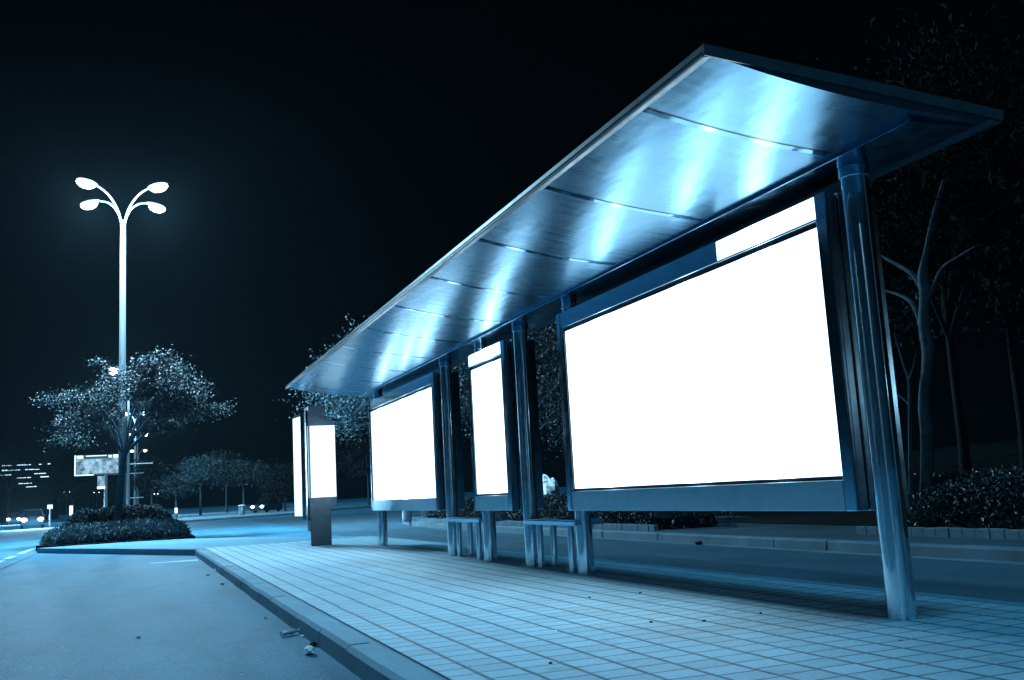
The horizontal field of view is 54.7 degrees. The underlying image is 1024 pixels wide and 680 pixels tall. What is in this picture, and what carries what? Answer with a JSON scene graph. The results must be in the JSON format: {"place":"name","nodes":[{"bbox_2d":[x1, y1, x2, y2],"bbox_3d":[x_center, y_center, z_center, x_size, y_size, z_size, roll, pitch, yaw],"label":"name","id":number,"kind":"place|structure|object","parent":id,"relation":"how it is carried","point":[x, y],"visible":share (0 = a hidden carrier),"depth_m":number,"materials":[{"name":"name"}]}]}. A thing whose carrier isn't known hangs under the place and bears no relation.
{"place":"outdoors","nodes":[
{"label":"outdoors","id":0,"kind":"place"},
{"bbox_2d":[0,553,361,679],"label":"bus bay road","id":1,"kind":"structure","parent":0,"point":[78,616],"depth_m":7.84,"materials":[{"name":"grey asphalt"}]},
{"bbox_2d":[157,559,198,562],"bbox_3d":[-5.803,3.812,17.003,0.776,0.001,0.424,0,-9,-21],"label":"bay marking","id":2,"kind":"object","parent":1,"relation":"on","point":[179,561],"visible":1,"depth_m":17.04,"materials":[{"name":"paint"}]},
{"bbox_2d":[280,629,299,635],"bbox_3d":[-1.540,2.028,6.872,0.037,0.037,0.163,-9,-10,35],"label":"plastic bottle","id":3,"kind":"object","parent":1,"relation":"on","point":[287,632],"visible":1,"depth_m":6.85,"materials":[{"name":"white plastic"}]},
{"bbox_2d":[304,645,314,653],"bbox_3d":[-1.220,1.867,5.964,0.069,0.057,0.097,0,-9,-21],"label":"crumpled paper","id":4,"kind":"object","parent":1,"relation":"on","point":[309,649],"visible":1,"depth_m":5.95,"materials":[{"name":"white paper"}]},
{"bbox_2d":[0,487,566,569],"bbox_3d":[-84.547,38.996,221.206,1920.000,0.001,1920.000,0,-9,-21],"label":"road","id":5,"kind":"structure","parent":0,"point":[15,539],"depth_m":41.47,"materials":[{"name":"grey asphalt"}]},
{"bbox_2d":[6,513,20,524],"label":"car","id":6,"kind":"object","parent":5,"relation":"on","point":[12,517],"visible":0.92,"depth_m":118.29,"materials":[{"name":"paint"}]},
{"bbox_2d":[0,445,35,513],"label":"round tree","id":7,"kind":"object","parent":5,"relation":"on","point":[16,479],"visible":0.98,"depth_m":163.21,"materials":[{"name":"green plant"}]},
{"bbox_2d":[0,548,35,561],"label":"lane marking","id":8,"kind":"object","parent":5,"relation":"on","point":[9,557],"visible":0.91,"depth_m":24.74,"materials":[{"name":"paint"}]},
{"bbox_2d":[0,553,36,569],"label":"bay channel","id":9,"kind":"object","parent":5,"relation":"on","point":[17,561],"depth_m":20.05,"materials":[{"name":"concrete"}]},
{"bbox_2d":[0,446,60,521],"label":"office building","id":10,"kind":"structure","parent":5,"relation":"on","point":[44,468],"depth_m":180.60,"materials":[{"name":"black"}]},
{"bbox_2d":[20,509,43,528],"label":"car","id":11,"kind":"object","parent":5,"relation":"on","point":[31,517],"visible":1,"depth_m":72.28,"materials":[{"name":"paint"}]},
{"bbox_2d":[47,505,52,525],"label":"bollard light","id":12,"kind":"object","parent":5,"relation":"on","point":[49,507],"visible":1,"depth_m":71.50,"materials":[{"name":"grey metal"}]},
{"bbox_2d":[44,479,93,512],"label":"round tree","id":13,"kind":"object","parent":5,"relation":"on","point":[77,495],"visible":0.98,"depth_m":173.60,"materials":[{"name":"green plant"}]},
{"bbox_2d":[69,506,72,514],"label":"light box sign","id":14,"kind":"object","parent":5,"relation":"on","point":[70,510],"visible":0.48,"depth_m":74.91,"materials":[{"name":"grey plastic"}]},
{"bbox_2d":[74,454,117,506],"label":"billboard","id":15,"kind":"object","parent":5,"relation":"on","point":[105,465],"visible":0.84,"depth_m":65.88,"materials":[{"name":"grey plastic"}]},
{"bbox_2d":[84,482,116,503],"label":"round tree","id":16,"kind":"object","parent":5,"relation":"on","point":[111,491],"visible":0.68,"depth_m":145.60,"materials":[{"name":"green plant"}]},
{"bbox_2d":[36,533,194,550],"bbox_3d":[-13.356,6.776,34.043,4.160,0.208,18.440,0,-9,-21],"label":"island bed","id":17,"kind":"object","parent":5,"relation":"on","point":[191,536],"visible":0.22,"depth_m":25.82,"materials":[{"name":"concrete"}]},
{"bbox_2d":[39,516,192,544],"bbox_3d":[-11.095,5.369,27.855,4.068,0.858,4.312,0,-9,-21],"label":"hedge","id":18,"kind":"object","parent":17,"relation":"on","point":[118,530],"visible":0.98,"depth_m":26.38,"materials":[{"name":"green plant"}]},
{"bbox_2d":[63,504,173,524],"bbox_3d":[-12.126,5.632,30.591,3.432,1.120,3.174,0,-9,-21],"label":"hedge","id":19,"kind":"object","parent":17,"relation":"on","point":[105,513],"visible":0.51,"depth_m":29.80,"materials":[{"name":"green plant"}]},
{"bbox_2d":[76,177,167,506],"bbox_3d":[-12.434,0.634,31.571,2.709,11.116,2.948,0,-9,-21],"label":"street lamp","id":20,"kind":"object","parent":17,"relation":"on","point":[85,183],"visible":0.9,"depth_m":31.73,"materials":[{"name":"grey metal"}]},
{"bbox_2d":[23,344,239,520],"bbox_3d":[-11.511,3.115,30.017,6.236,5.756,5.460,0,-9,-21],"label":"broadleaf tree","id":21,"kind":"object","parent":17,"relation":"on","point":[146,375],"visible":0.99,"depth_m":29.62,"materials":[{"name":"green plant"}]},
{"bbox_2d":[108,367,152,505],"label":"street lamp","id":22,"kind":"object","parent":5,"relation":"on","point":[128,473],"visible":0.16,"depth_m":71.84,"materials":[{"name":"grey metal"}]},
{"bbox_2d":[126,412,148,504],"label":"street lamp","id":23,"kind":"object","parent":5,"relation":"on","point":[134,462],"visible":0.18,"depth_m":104.77,"materials":[{"name":"grey metal"}]},
{"bbox_2d":[130,449,146,503],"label":"street lamp","id":24,"kind":"object","parent":5,"relation":"on","point":[144,450],"visible":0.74,"depth_m":171.41,"materials":[{"name":"grey metal"}]},
{"bbox_2d":[130,433,147,504],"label":"street lamp","id":25,"kind":"object","parent":5,"relation":"on","point":[137,467],"visible":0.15,"depth_m":134.04,"materials":[{"name":"grey metal"}]},
{"bbox_2d":[130,453,176,504],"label":"round tree","id":26,"kind":"object","parent":5,"relation":"on","point":[153,471],"visible":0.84,"depth_m":88.92,"materials":[{"name":"green plant"}]},
{"bbox_2d":[47,536,369,548],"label":"traffic island","id":27,"kind":"structure","parent":5,"relation":"on","point":[200,543],"depth_m":22.04,"materials":[{"name":"concrete"}]},
{"bbox_2d":[37,548,435,679],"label":"kerb","id":28,"kind":"structure","parent":5,"relation":"on","point":[360,657],"depth_m":6.70,"materials":[{"name":"concrete"}]},
{"bbox_2d":[204,549,450,679],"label":"kerb gutter joint","id":29,"kind":"object","parent":28,"relation":"on","point":[405,659],"visible":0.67,"depth_m":5.93,"materials":[{"name":"concrete"}]},
{"bbox_2d":[251,499,282,512],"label":"car","id":30,"kind":"object","parent":5,"relation":"on","point":[262,505],"visible":0.98,"depth_m":85.05,"materials":[{"name":"paint"}]},
{"bbox_2d":[370,536,1023,605],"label":"kerb","id":31,"kind":"structure","parent":5,"relation":"on","point":[916,593],"depth_m":7.49,"materials":[{"name":"concrete"}]},
{"bbox_2d":[168,497,473,522],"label":"corner pavement","id":32,"kind":"structure","parent":0,"point":[209,514],"depth_m":91.42,"materials":[{"name":"grey concrete"}]},
{"bbox_2d":[144,469,202,517],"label":"round tree","id":33,"kind":"object","parent":32,"relation":"on","point":[173,485],"visible":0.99,"depth_m":83.74,"materials":[{"name":"green plant"}]},
{"bbox_2d":[166,452,229,515],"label":"round tree","id":34,"kind":"object","parent":32,"relation":"on","point":[198,466],"visible":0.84,"depth_m":88.67,"materials":[{"name":"green plant"}]},
{"bbox_2d":[196,445,249,512],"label":"round tree","id":35,"kind":"object","parent":32,"relation":"on","point":[231,456],"visible":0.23,"depth_m":106.43,"materials":[{"name":"green plant"}]},
{"bbox_2d":[208,457,271,506],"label":"round tree","id":36,"kind":"object","parent":32,"relation":"on","point":[227,476],"visible":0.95,"depth_m":87.87,"materials":[{"name":"green plant"}]},
{"bbox_2d":[238,505,244,514],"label":"litter bin","id":37,"kind":"object","parent":32,"relation":"on","point":[241,510],"visible":0.96,"depth_m":73.63,"materials":[{"name":"grey metal"}]},
{"bbox_2d":[252,458,293,510],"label":"round tree","id":38,"kind":"object","parent":32,"relation":"on","point":[284,486],"visible":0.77,"depth_m":85.46,"materials":[{"name":"green plant"}]},
{"bbox_2d":[335,438,363,479],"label":"round tree","id":39,"kind":"object","parent":32,"relation":"on","point":[342,459],"visible":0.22,"depth_m":117.64,"materials":[{"name":"green plant"}]},
{"bbox_2d":[337,431,370,504],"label":"round tree","id":40,"kind":"object","parent":32,"relation":"on","point":[357,455],"visible":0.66,"depth_m":101.77,"materials":[{"name":"green plant"}]},
{"bbox_2d":[0,0,1023,514],"label":"sky","id":41,"kind":"structure","parent":0,"point":[316,159],"materials":[{"name":"black"}]},
{"bbox_2d":[543,474,559,494],"bbox_3d":[1.216,5.004,32.568,0.708,1.199,0.889,0,-9,-21],"label":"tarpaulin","id":42,"kind":"object","parent":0,"point":[550,485],"visible":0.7,"depth_m":32.30,"materials":[{"name":"white plastic"}]},
{"bbox_2d":[206,537,1023,679],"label":"tiled pavement","id":43,"kind":"structure","parent":0,"point":[465,616],"depth_m":5.70,"materials":[{"name":"tile"}]},
{"bbox_2d":[293,406,336,545],"bbox_3d":[-3.586,2.471,18.006,0.621,2.484,0.988,0,-9,-21],"label":"advertising kiosk","id":44,"kind":"object","parent":43,"relation":"on","point":[315,477],"visible":0.98,"depth_m":17.62,"materials":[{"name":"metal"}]},
{"bbox_2d":[448,516,502,558],"bbox_3d":[-0.449,2.401,12.023,0.300,0.497,1.240,0,-9,-21],"label":"bench","id":45,"kind":"object","parent":43,"relation":"on","point":[469,520],"visible":0.85,"depth_m":12.36,"materials":[{"name":"metal"}]},
{"bbox_2d":[525,517,603,572],"bbox_3d":[0.498,1.974,9.544,0.300,0.497,1.240,0,-9,-21],"label":"bench","id":46,"kind":"object","parent":43,"relation":"on","point":[553,522],"visible":0.9,"depth_m":9.70,"materials":[{"name":"metal"}]},
{"bbox_2d":[286,43,1003,619],"bbox_3d":[-0.579,1.075,10.697,1.767,2.758,13.270,0,-9,-21],"label":"bus shelter","id":47,"kind":"object","parent":43,"relation":"on","point":[684,255],"visible":0.98,"depth_m":6.68,"materials":[{"name":"metal"}]},
{"bbox_2d":[251,511,1023,602],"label":"road","id":48,"kind":"structure","parent":0,"point":[996,581],"depth_m":10.60,"materials":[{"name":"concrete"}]},
{"bbox_2d":[412,516,1023,546],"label":"pavement","id":49,"kind":"structure","parent":0,"point":[812,531],"depth_m":13.54,"materials":[{"name":"grey concrete"}]},
{"bbox_2d":[272,314,469,515],"bbox_3d":[-3.958,2.639,36.694,9.690,7.841,9.868,-7,-10,26],"label":"broadleaf tree","id":50,"kind":"object","parent":49,"relation":"on","point":[350,404],"visible":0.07,"depth_m":35.19,"materials":[{"name":"green plant"}]},
{"bbox_2d":[402,511,411,521],"bbox_3d":[-3.149,5.213,29.703,0.342,0.496,0.342,0,-9,-21],"label":"litter bin","id":51,"kind":"object","parent":49,"relation":"on","point":[407,516],"visible":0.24,"depth_m":29.57,"materials":[{"name":"grey metal"}]},
{"bbox_2d":[454,322,562,441],"bbox_3d":[0.398,1.719,27.093,7.112,6.408,7.617,0,-9,-21],"label":"broadleaf tree","id":52,"kind":"object","parent":49,"relation":"on","point":[544,341],"visible":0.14,"depth_m":26.27,"materials":[{"name":"green plant"}]},
{"bbox_2d":[417,518,657,530],"bbox_3d":[-0.235,4.206,22.763,0.086,0.113,14.586,0,-9,-21],"label":"bed edging","id":53,"kind":"object","parent":49,"relation":"on","point":[637,527],"visible":0.49,"depth_m":17.79,"materials":[{"name":"grey concrete"}]},
{"bbox_2d":[428,492,736,528],"bbox_3d":[0.567,3.885,22.808,1.663,0.734,16.294,0,-9,-21],"label":"hedge","id":54,"kind":"object","parent":49,"relation":"on","point":[555,505],"visible":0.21,"depth_m":17.58,"materials":[{"name":"green plant"}]},
{"bbox_2d":[402,516,1023,564],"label":"kerb","id":55,"kind":"structure","parent":49,"relation":"on","point":[993,554],"depth_m":12.03,"materials":[{"name":"concrete"}]},
{"bbox_2d":[856,526,1023,539],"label":"bed edging","id":56,"kind":"object","parent":49,"relation":"on","point":[995,533],"visible":0.71,"depth_m":10.92,"materials":[{"name":"grey concrete"}]},
{"bbox_2d":[906,463,1023,529],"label":"hedge","id":57,"kind":"object","parent":49,"relation":"on","point":[987,502],"visible":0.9,"depth_m":10.99,"materials":[{"name":"green plant"}]},
{"bbox_2d":[413,439,1023,525],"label":"terrain","id":58,"kind":"structure","parent":0,"point":[1004,453],"depth_m":22.60,"materials":[{"name":"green plant"}]},
{"bbox_2d":[527,322,560,404],"bbox_3d":[4.167,0.806,32.608,10.798,8.784,10.476,0,-9,-21],"label":"broadleaf tree","id":59,"kind":"object","parent":58,"relation":"on","point":[553,355],"visible":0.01,"depth_m":32.52,"materials":[{"name":"green plant"}]},
{"bbox_2d":[536,356,564,456],"bbox_3d":[2.151,2.076,22.858,4.431,4.001,5.105,0,-9,-21],"label":"broadleaf tree","id":60,"kind":"object","parent":58,"relation":"on","point":[556,416],"visible":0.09,"depth_m":23.06,"materials":[{"name":"green plant"}]},
{"bbox_2d":[894,333,916,516],"bbox_3d":[5.602,1.237,14.029,0.064,2.724,0.726,0,-9,-21],"label":"bare sapling","id":61,"kind":"object","parent":58,"relation":"on","point":[908,402],"visible":0.88,"depth_m":13.96,"materials":[{"name":"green plant"}]},
{"bbox_2d":[803,0,1023,500],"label":"forked tree","id":62,"kind":"object","parent":58,"relation":"on","point":[926,292],"visible":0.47,"depth_m":13.79,"materials":[{"name":"green plant"}]},
{"bbox_2d":[871,88,1023,487],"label":"broadleaf tree","id":63,"kind":"object","parent":58,"relation":"on","point":[948,317],"visible":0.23,"depth_m":20.16,"materials":[{"name":"green plant"}]},
{"bbox_2d":[882,214,1012,357],"bbox_3d":[8.307,-0.303,27.337,9.883,8.719,9.527,-10,-11,39],"label":"broadleaf tree","id":64,"kind":"object","parent":58,"relation":"on","point":[893,310],"visible":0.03,"depth_m":25.41,"materials":[{"name":"green plant"}]},
{"bbox_2d":[879,48,1023,464],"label":"broadleaf tree","id":65,"kind":"object","parent":58,"relation":"on","point":[1017,393],"visible":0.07,"depth_m":22.89,"materials":[{"name":"green plant"}]},
{"bbox_2d":[925,80,1023,351],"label":"broadleaf tree","id":66,"kind":"object","parent":58,"relation":"on","point":[1017,308],"visible":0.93,"depth_m":13.54,"materials":[{"name":"green plant"}]}
]}

